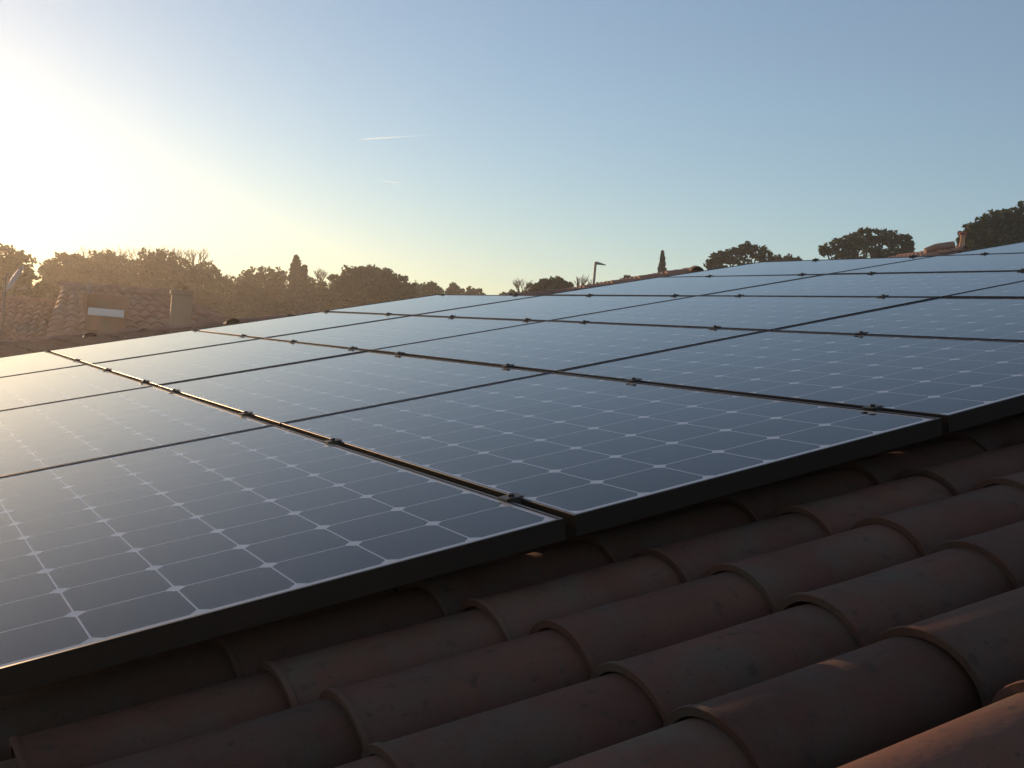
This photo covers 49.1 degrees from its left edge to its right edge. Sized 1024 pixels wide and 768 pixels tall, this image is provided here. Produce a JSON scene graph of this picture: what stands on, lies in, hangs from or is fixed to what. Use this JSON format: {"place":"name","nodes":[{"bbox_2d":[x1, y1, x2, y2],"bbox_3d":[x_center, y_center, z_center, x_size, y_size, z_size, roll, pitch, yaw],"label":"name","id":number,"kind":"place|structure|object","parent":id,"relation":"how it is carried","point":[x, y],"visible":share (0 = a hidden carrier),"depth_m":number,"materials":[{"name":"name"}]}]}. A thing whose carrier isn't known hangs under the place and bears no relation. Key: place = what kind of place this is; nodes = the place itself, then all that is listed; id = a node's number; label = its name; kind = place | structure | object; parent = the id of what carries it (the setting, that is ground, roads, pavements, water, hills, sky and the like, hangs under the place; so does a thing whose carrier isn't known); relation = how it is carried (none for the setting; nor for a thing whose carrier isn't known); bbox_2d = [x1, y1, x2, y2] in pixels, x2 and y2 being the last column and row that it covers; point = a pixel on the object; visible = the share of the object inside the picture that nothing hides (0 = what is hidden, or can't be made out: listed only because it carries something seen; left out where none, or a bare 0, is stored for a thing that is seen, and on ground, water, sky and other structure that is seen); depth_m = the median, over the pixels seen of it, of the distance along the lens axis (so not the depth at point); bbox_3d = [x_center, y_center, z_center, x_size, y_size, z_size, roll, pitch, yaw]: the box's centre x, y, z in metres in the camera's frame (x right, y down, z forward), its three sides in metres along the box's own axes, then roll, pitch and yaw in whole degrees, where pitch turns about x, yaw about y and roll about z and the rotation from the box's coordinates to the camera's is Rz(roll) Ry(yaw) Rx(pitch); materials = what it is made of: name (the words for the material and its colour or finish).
{"place":"outdoors","nodes":[
{"label":"outdoors","id":0,"kind":"place"},
{"bbox_2d":[0,0,1023,294],"label":"sky","id":1,"kind":"structure","parent":0,"point":[486,145],"materials":[{"name":"blue"}]},
{"bbox_3d":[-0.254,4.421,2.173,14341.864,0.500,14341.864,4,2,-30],"label":"ground","id":2,"kind":"structure","parent":0,"visible":0},
{"bbox_2d":[0,243,52,298],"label":"pine tree","id":3,"kind":"object","parent":2,"relation":"on","point":[11,262],"visible":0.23,"depth_m":37.88,"materials":[{"name":"green plant"}]},
{"bbox_2d":[37,251,103,298],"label":"oak tree","id":4,"kind":"object","parent":2,"relation":"on","point":[55,272],"visible":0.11,"depth_m":44.03,"materials":[{"name":"green plant"}]},
{"bbox_2d":[77,245,97,258],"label":"bare tree","id":5,"kind":"object","parent":2,"relation":"on","point":[83,252],"visible":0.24,"depth_m":55.82,"materials":[{"name":"brown plant"}]},
{"bbox_2d":[90,246,127,258],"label":"bare tree","id":6,"kind":"object","parent":2,"relation":"on","point":[120,252],"visible":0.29,"depth_m":56.59,"materials":[{"name":"brown plant"}]},
{"bbox_2d":[81,248,139,285],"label":"oak tree","id":7,"kind":"object","parent":2,"relation":"on","point":[110,268],"visible":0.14,"depth_m":48.40,"materials":[{"name":"green plant"}]},
{"bbox_2d":[0,281,227,339],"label":"house","id":8,"kind":"structure","parent":2,"relation":"on","point":[78,308],"depth_m":21.90,"materials":[{"name":"brown tile"}]},
{"bbox_2d":[0,266,26,340],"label":"antenna","id":9,"kind":"object","parent":8,"relation":"on","point":[14,277],"visible":1,"depth_m":20.01,"materials":[{"name":"white paint"}]},
{"bbox_2d":[122,246,154,264],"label":"bare tree","id":10,"kind":"object","parent":2,"relation":"on","point":[131,256],"visible":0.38,"depth_m":58.52,"materials":[{"name":"brown plant"}]},
{"bbox_2d":[119,247,204,304],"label":"oak tree","id":11,"kind":"object","parent":2,"relation":"on","point":[156,270],"visible":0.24,"depth_m":47.23,"materials":[{"name":"green plant"}]},
{"bbox_2d":[161,244,190,262],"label":"bare tree","id":12,"kind":"object","parent":2,"relation":"on","point":[179,253],"visible":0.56,"depth_m":57.15,"materials":[{"name":"brown plant"}]},
{"bbox_2d":[184,247,208,265],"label":"bare tree","id":13,"kind":"object","parent":2,"relation":"on","point":[200,257],"visible":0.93,"depth_m":55.48,"materials":[{"name":"brown plant"}]},
{"bbox_2d":[189,259,227,314],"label":"oak tree","id":14,"kind":"object","parent":2,"relation":"on","point":[209,298],"visible":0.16,"depth_m":52.78,"materials":[{"name":"green plant"}]},
{"bbox_2d":[212,274,244,318],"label":"oak tree","id":15,"kind":"object","parent":2,"relation":"on","point":[229,286],"visible":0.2,"depth_m":57.78,"materials":[{"name":"green plant"}]},
{"bbox_2d":[233,265,287,317],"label":"pine tree","id":16,"kind":"object","parent":2,"relation":"on","point":[260,296],"visible":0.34,"depth_m":55.97,"materials":[{"name":"green plant"}]},
{"bbox_2d":[282,254,311,314],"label":"conifer tree","id":17,"kind":"object","parent":2,"relation":"on","point":[296,296],"visible":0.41,"depth_m":54.51,"materials":[{"name":"green plant"}]},
{"bbox_2d":[305,275,327,311],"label":"pine tree","id":18,"kind":"object","parent":2,"relation":"on","point":[313,286],"visible":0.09,"depth_m":55.69,"materials":[{"name":"green plant"}]},
{"bbox_2d":[313,268,327,281],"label":"bare tree","id":19,"kind":"object","parent":2,"relation":"on","point":[318,275],"visible":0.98,"depth_m":56.96,"materials":[{"name":"brown plant"}]},
{"bbox_2d":[316,264,419,311],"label":"umbrella pine","id":20,"kind":"object","parent":2,"relation":"on","point":[356,286],"visible":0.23,"depth_m":48.85,"materials":[{"name":"green plant"}]},
{"bbox_2d":[408,280,445,298],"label":"oak tree","id":21,"kind":"object","parent":2,"relation":"on","point":[428,288],"visible":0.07,"depth_m":61.38,"materials":[{"name":"green plant"}]},
{"bbox_2d":[445,282,469,294],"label":"oak tree","id":22,"kind":"object","parent":2,"relation":"on","point":[453,289],"visible":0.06,"depth_m":65.54,"materials":[{"name":"green plant"}]},
{"bbox_2d":[466,286,485,294],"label":"oak tree","id":23,"kind":"object","parent":2,"relation":"on","point":[473,291],"visible":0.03,"depth_m":67.65,"materials":[{"name":"green plant"}]},
{"bbox_2d":[0,251,1023,767],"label":"house","id":24,"kind":"structure","parent":2,"relation":"on","point":[864,613],"depth_m":1.71,"materials":[{"name":"brown ceramic"}]},
{"bbox_3d":[-2.310,-0.331,8.193,4.114,0.040,0.038,-11,9,-29],"label":"mounting rail","id":25,"kind":"object","parent":24,"relation":"attached to","visible":0},
{"bbox_2d":[0,351,83,376],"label":"solar panel","id":26,"kind":"object","parent":25,"relation":"on","point":[27,363],"visible":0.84,"depth_m":6.80,"materials":[{"name":"black"}]},
{"bbox_2d":[328,295,540,315],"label":"solar panel","id":27,"kind":"object","parent":25,"relation":"on","point":[421,305],"visible":0.76,"depth_m":8.21,"materials":[{"name":"black"}]},
{"bbox_3d":[2.616,-0.216,3.702,8.177,0.040,0.038,-11,9,-29],"label":"mounting rail","id":28,"kind":"object","parent":24,"relation":"attached to","visible":0},
{"bbox_2d":[0,425,565,696],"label":"solar panel","id":29,"kind":"object","parent":28,"relation":"on","point":[109,561],"visible":1,"depth_m":2.10,"materials":[{"name":"blue"}]},
{"bbox_2d":[498,493,523,503],"bbox_3d":[0.000,0.239,2.220,0.040,0.046,0.040,-10,9,-27],"label":"panel clamp","id":30,"kind":"object","parent":28,"relation":"attached to","point":[514,497],"visible":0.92,"depth_m":2.21,"materials":[{"name":"grey metal"}]},
{"bbox_2d":[281,372,941,535],"bbox_3d":[0.129,0.118,2.998,0.992,0.040,1.651,-11,9,-29],"label":"solar panel","id":31,"kind":"object","parent":28,"relation":"on","point":[581,455],"visible":0.91,"depth_m":2.65,"materials":[{"name":"blue"}]},
{"bbox_2d":[557,330,1023,432],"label":"solar panel","id":32,"kind":"object","parent":28,"relation":"on","point":[955,384],"visible":0.89,"depth_m":3.33,"materials":[{"name":"blue"}]},
{"bbox_2d":[861,404,883,410],"bbox_3d":[0.873,0.071,2.713,0.040,0.046,0.040,-11,10,-31],"label":"panel clamp","id":33,"kind":"object","parent":28,"relation":"attached to","point":[873,407],"visible":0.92,"depth_m":2.70,"materials":[{"name":"grey metal"}]},
{"bbox_2d":[772,298,1023,340],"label":"solar panel","id":34,"kind":"object","parent":28,"relation":"on","point":[985,318],"visible":0.8,"depth_m":4.26,"materials":[{"name":"black"}]},
{"bbox_2d":[944,280,1023,297],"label":"solar panel","id":35,"kind":"object","parent":28,"relation":"on","point":[1013,290],"visible":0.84,"depth_m":4.91,"materials":[{"name":"black"}]},
{"bbox_3d":[1.729,-0.342,5.228,8.177,0.040,0.038,-11,9,-29],"label":"mounting rail","id":36,"kind":"object","parent":24,"relation":"attached to","visible":0},
{"bbox_2d":[239,411,252,416],"bbox_3d":[-0.886,0.113,3.747,0.040,0.046,0.040,-11,9,-28],"label":"panel clamp","id":37,"kind":"object","parent":36,"relation":"attached to","point":[246,413],"visible":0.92,"depth_m":3.73,"materials":[{"name":"grey metal"}]},
{"bbox_2d":[501,363,514,367],"bbox_3d":[-0.014,-0.055,4.239,0.040,0.046,0.040,-11,9,-28],"label":"panel clamp","id":38,"kind":"object","parent":36,"relation":"attached to","point":[509,365],"visible":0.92,"depth_m":4.22,"materials":[{"name":"grey metal"}]},
{"bbox_2d":[372,321,764,372],"bbox_3d":[0.167,-0.170,4.927,0.992,0.040,1.651,-11,10,-29],"label":"solar panel","id":39,"kind":"object","parent":36,"relation":"on","point":[550,346],"visible":0.78,"depth_m":4.77,"materials":[{"name":"black"}]},
{"bbox_2d":[550,295,937,330],"bbox_3d":[1.039,-0.340,5.419,0.992,0.040,1.651,-11,10,-29],"label":"solar panel","id":40,"kind":"object","parent":36,"relation":"on","point":[769,313],"visible":0.77,"depth_m":5.28,"materials":[{"name":"black"}]},
{"bbox_2d":[704,271,1023,297],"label":"solar panel","id":41,"kind":"object","parent":36,"relation":"on","point":[931,284],"visible":0.79,"depth_m":5.83,"materials":[{"name":"blue"}]},
{"bbox_2d":[829,253,1023,273],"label":"solar panel","id":42,"kind":"object","parent":36,"relation":"on","point":[981,262],"visible":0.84,"depth_m":6.63,"materials":[{"name":"blue"}]},
{"bbox_3d":[-0.365,-0.347,6.840,6.145,0.040,0.038,-11,9,-29],"label":"mounting rail","id":43,"kind":"object","parent":24,"relation":"attached to","visible":0},
{"bbox_2d":[0,364,150,409],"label":"solar panel","id":44,"kind":"object","parent":43,"relation":"on","point":[41,387],"visible":0.77,"depth_m":5.32,"materials":[{"name":"blue"}]},
{"bbox_2d":[91,338,365,386],"bbox_3d":[-1.539,-0.118,5.870,0.992,0.040,1.651,-11,9,-29],"label":"solar panel","id":45,"kind":"object","parent":43,"relation":"on","point":[156,370],"visible":0.78,"depth_m":5.73,"materials":[{"name":"blue"}]},
{"bbox_2d":[264,315,539,351],"bbox_3d":[-0.667,-0.286,6.363,0.992,0.040,1.651,-11,9,-29],"label":"solar panel","id":46,"kind":"object","parent":43,"relation":"attached to","point":[368,336],"visible":0.77,"depth_m":6.26,"materials":[{"name":"blue"}]},
{"bbox_2d":[415,295,689,320],"bbox_3d":[0.205,-0.457,6.855,0.992,0.040,1.651,-11,10,-29],"label":"solar panel","id":47,"kind":"object","parent":43,"relation":"attached to","point":[544,308],"visible":0.77,"depth_m":6.77,"materials":[{"name":"blue"}]},
{"bbox_2d":[546,274,823,295],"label":"solar panel","id":48,"kind":"object","parent":43,"relation":"attached to","point":[682,286],"visible":0.77,"depth_m":7.26,"materials":[{"name":"blue"}]},
{"bbox_2d":[664,256,930,276],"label":"solar panel","id":49,"kind":"object","parent":43,"relation":"on","point":[825,266],"visible":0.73,"depth_m":7.77,"materials":[{"name":"blue"}]},
{"bbox_3d":[1.233,-0.412,6.082,8.177,0.040,0.038,-11,9,-29],"label":"mounting rail","id":50,"kind":"object","parent":24,"relation":"attached to","visible":0},
{"bbox_2d":[0,386,271,476],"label":"solar panel","id":51,"kind":"object","parent":50,"relation":"on","point":[50,434],"visible":0.87,"depth_m":3.79,"materials":[{"name":"blue"}]},
{"bbox_2d":[169,389,179,393],"bbox_3d":[-1.382,0.043,4.600,0.040,0.046,0.040,-11,10,-30],"label":"panel clamp","id":52,"kind":"object","parent":50,"relation":"attached to","point":[175,390],"visible":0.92,"depth_m":4.59,"materials":[{"name":"grey metal"}]},
{"bbox_2d":[158,351,548,426],"bbox_3d":[-0.705,0.001,4.434,0.992,0.041,1.651,-11,9,-29],"label":"solar panel","id":53,"kind":"object","parent":50,"relation":"on","point":[277,395],"visible":0.78,"depth_m":4.26,"materials":[{"name":"blue"}]},
{"bbox_2d":[945,242,1023,254],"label":"solar panel","id":54,"kind":"object","parent":50,"relation":"on","point":[1018,247],"visible":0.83,"depth_m":7.36,"materials":[{"name":"blue"}]},
{"bbox_2d":[499,289,525,294],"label":"shrub","id":55,"kind":"object","parent":2,"relation":"on","point":[511,291],"visible":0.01,"depth_m":59.66,"materials":[{"name":"green plant"}]},
{"bbox_2d":[512,278,532,292],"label":"bare tree","id":56,"kind":"object","parent":2,"relation":"on","point":[516,285],"visible":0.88,"depth_m":55.86,"materials":[{"name":"brown plant"}]},
{"bbox_2d":[525,275,574,292],"bbox_3d":[1.129,-0.242,40.001,2.003,7.388,1.104,6,2,19],"label":"bush","id":57,"kind":"object","parent":2,"relation":"on","point":[551,283],"visible":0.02,"depth_m":39.82,"materials":[{"name":"green plant"}]},
{"bbox_2d":[573,275,592,285],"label":"bare tree","id":58,"kind":"object","parent":2,"relation":"on","point":[582,282],"visible":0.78,"depth_m":51.79,"materials":[{"name":"brown plant"}]},
{"bbox_2d":[592,262,604,283],"bbox_3d":[2.040,0.239,29.951,0.326,6.999,0.109,5,2,2],"label":"street lamp","id":59,"kind":"object","parent":2,"relation":"on","point":[595,265],"visible":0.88,"depth_m":29.82,"materials":[{"name":"metal"}]},
{"bbox_2d":[567,266,703,288],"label":"house","id":60,"kind":"structure","parent":2,"relation":"on","point":[674,272],"depth_m":14.76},
{"bbox_2d":[657,250,666,271],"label":"cypress tree","id":61,"kind":"object","parent":2,"relation":"on","point":[662,264],"visible":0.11,"depth_m":49.34,"materials":[{"name":"green plant"}]},
{"bbox_2d":[703,241,775,269],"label":"pine tree","id":62,"kind":"object","parent":2,"relation":"on","point":[747,248],"visible":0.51,"depth_m":44.86,"materials":[{"name":"green plant"}]},
{"bbox_2d":[774,253,802,260],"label":"shrub","id":63,"kind":"object","parent":2,"relation":"on","point":[787,257],"visible":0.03,"depth_m":50.23,"materials":[{"name":"green plant"}]},
{"bbox_2d":[818,227,914,258],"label":"oak tree","id":64,"kind":"object","parent":2,"relation":"on","point":[852,245],"visible":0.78,"depth_m":41.65,"materials":[{"name":"green plant"}]},
{"bbox_2d":[889,232,969,256],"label":"house","id":65,"kind":"structure","parent":2,"relation":"on","point":[944,248],"depth_m":30.77,"materials":[{"name":"ceramic"}]},
{"bbox_2d":[955,200,1023,249],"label":"pine tree","id":66,"kind":"object","parent":2,"relation":"on","point":[1003,226],"visible":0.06,"depth_m":36.43,"materials":[{"name":"green plant"}]},
{"bbox_3d":[2.130,-0.285,4.538,8.177,0.040,0.038,-11,9,-29],"label":"mounting rail","id":67,"kind":"object","parent":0,"visible":0},
{"bbox_2d":[324,438,341,445],"bbox_3d":[-0.486,0.170,3.057,0.040,0.046,0.040,-10,9,-26],"label":"panel clamp","id":68,"kind":"object","parent":67,"relation":"attached to","point":[335,441],"visible":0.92,"depth_m":3.04,"materials":[{"name":"grey metal"}]},
{"bbox_2d":[625,377,641,382],"bbox_3d":[0.387,0.002,3.549,0.040,0.046,0.040,-11,10,-29],"label":"panel clamp","id":69,"kind":"object","parent":67,"relation":"attached to","point":[633,379],"visible":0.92,"depth_m":3.54,"materials":[{"name":"grey metal"}]},
{"bbox_2d":[853,331,868,334],"bbox_3d":[1.259,-0.168,4.042,0.040,0.046,0.040,-11,10,-31],"label":"panel clamp","id":70,"kind":"object","parent":67,"relation":"attached to","point":[862,332],"visible":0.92,"depth_m":4.03,"materials":[{"name":"grey metal"}]},
{"bbox_3d":[-1.718,-0.247,7.175,4.114,0.040,0.038,-11,9,-29],"label":"mounting rail","id":71,"kind":"object","parent":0,"visible":0},
{"bbox_2d":[50,330,258,365],"bbox_3d":[-2.373,-0.237,7.306,0.992,0.040,1.651,-11,9,-29],"label":"solar panel","id":72,"kind":"object","parent":71,"relation":"attached to","point":[89,354],"visible":0.71,"depth_m":7.21,"materials":[{"name":"blue"}]},
{"bbox_2d":[198,312,409,338],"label":"solar panel","id":73,"kind":"object","parent":71,"relation":"attached to","point":[262,329],"visible":0.73,"depth_m":7.71,"materials":[{"name":"blue"}]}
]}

